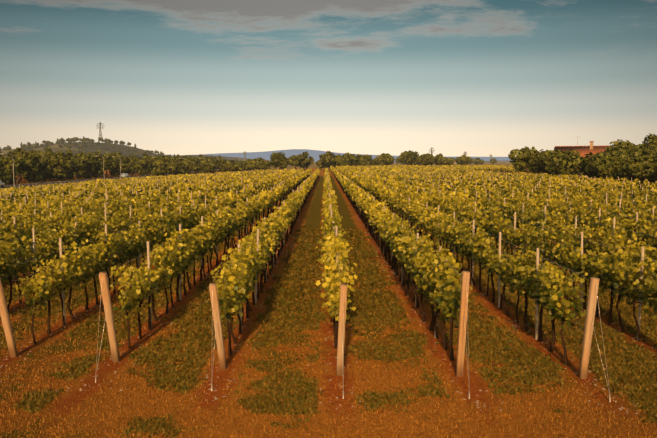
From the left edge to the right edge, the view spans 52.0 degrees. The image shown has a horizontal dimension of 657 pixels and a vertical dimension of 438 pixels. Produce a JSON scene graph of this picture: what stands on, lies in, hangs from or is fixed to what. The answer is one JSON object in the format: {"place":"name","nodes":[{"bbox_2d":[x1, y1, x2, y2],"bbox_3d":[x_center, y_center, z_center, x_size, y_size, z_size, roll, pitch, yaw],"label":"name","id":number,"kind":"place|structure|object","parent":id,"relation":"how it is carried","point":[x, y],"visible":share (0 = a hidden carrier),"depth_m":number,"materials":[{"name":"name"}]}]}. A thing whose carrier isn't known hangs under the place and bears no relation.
{"place":"outdoors","nodes":[
{"label":"outdoors","id":0,"kind":"place"},
{"bbox_2d":[0,170,216,187],"bbox_3d":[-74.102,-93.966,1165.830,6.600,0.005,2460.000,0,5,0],"label":"road","id":1,"kind":"structure","parent":0,"point":[21,185],"depth_m":173.15,"materials":[{"name":"grey asphalt"}]},
{"bbox_2d":[0,169,218,188],"bbox_3d":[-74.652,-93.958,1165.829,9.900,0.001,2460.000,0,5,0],"label":"road verge","id":2,"kind":"structure","parent":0,"point":[80,179],"depth_m":186.89,"materials":[{"name":"green plant"}]},
{"bbox_2d":[12,155,235,186],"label":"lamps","id":3,"kind":"object","parent":2,"relation":"on","point":[103,163],"visible":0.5,"depth_m":211.56,"materials":[{"name":"silver metal"}]},
{"bbox_2d":[1,142,511,162],"bbox_3d":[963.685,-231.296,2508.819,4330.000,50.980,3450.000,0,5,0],"label":"hills","id":4,"kind":"structure","parent":0,"point":[95,148],"depth_m":1398.86,"materials":[{"name":"green plant"}]},
{"bbox_2d":[98,122,491,160],"bbox_3d":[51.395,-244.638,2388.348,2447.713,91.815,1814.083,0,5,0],"label":"pylons","id":5,"kind":"object","parent":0,"point":[431,151],"visible":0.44,"depth_m":1891.36,"materials":[{"name":"grey metal"}]},
{"bbox_2d":[0,228,656,437],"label":"soil","id":6,"kind":"structure","parent":0,"point":[640,362],"depth_m":15.63,"materials":[{"name":"brown soil"}]},
{"bbox_2d":[0,162,656,437],"bbox_3d":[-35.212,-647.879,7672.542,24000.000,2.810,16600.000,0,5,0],"label":"ground","id":7,"kind":"structure","parent":0,"point":[310,215],"depth_m":13.90,"materials":[{"name":"brown soil"}]},
{"bbox_2d":[0,271,598,378],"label":"wooden end posts","id":8,"kind":"object","parent":7,"relation":"on","point":[585,350],"visible":0.85,"depth_m":13.81,"materials":[{"name":"brown wood"}]},
{"bbox_2d":[0,166,655,340],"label":"vine stakes","id":9,"kind":"object","parent":7,"relation":"on","point":[417,234],"visible":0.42,"depth_m":30.04,"materials":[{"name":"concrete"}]},
{"bbox_2d":[0,184,656,401],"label":"wires","id":10,"kind":"object","parent":7,"relation":"on","point":[339,280],"visible":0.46,"depth_m":14.60,"materials":[{"name":"beige metal"}]},
{"bbox_2d":[0,219,656,413],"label":"stones","id":11,"kind":"object","parent":7,"relation":"on","point":[80,389],"visible":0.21,"depth_m":15.35,"materials":[{"name":"beige stone"}]},
{"bbox_2d":[577,142,604,179],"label":"house walls","id":12,"kind":"structure","parent":7,"relation":"on","point":[591,145],"depth_m":161.97,"materials":[{"name":"beige paint"}]},
{"bbox_2d":[554,141,610,156],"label":"house roof","id":13,"kind":"structure","parent":12,"relation":"on","point":[582,150],"depth_m":162.59,"materials":[{"name":"red tile"}]},
{"bbox_2d":[0,0,656,156],"label":"sky","id":14,"kind":"structure","parent":0,"point":[479,78],"materials":[{"name":"blue"}]},
{"bbox_2d":[164,149,509,161],"bbox_3d":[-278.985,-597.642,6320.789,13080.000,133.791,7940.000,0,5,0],"label":"mountains","id":15,"kind":"structure","parent":0,"point":[314,154],"depth_m":6234.70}
]}

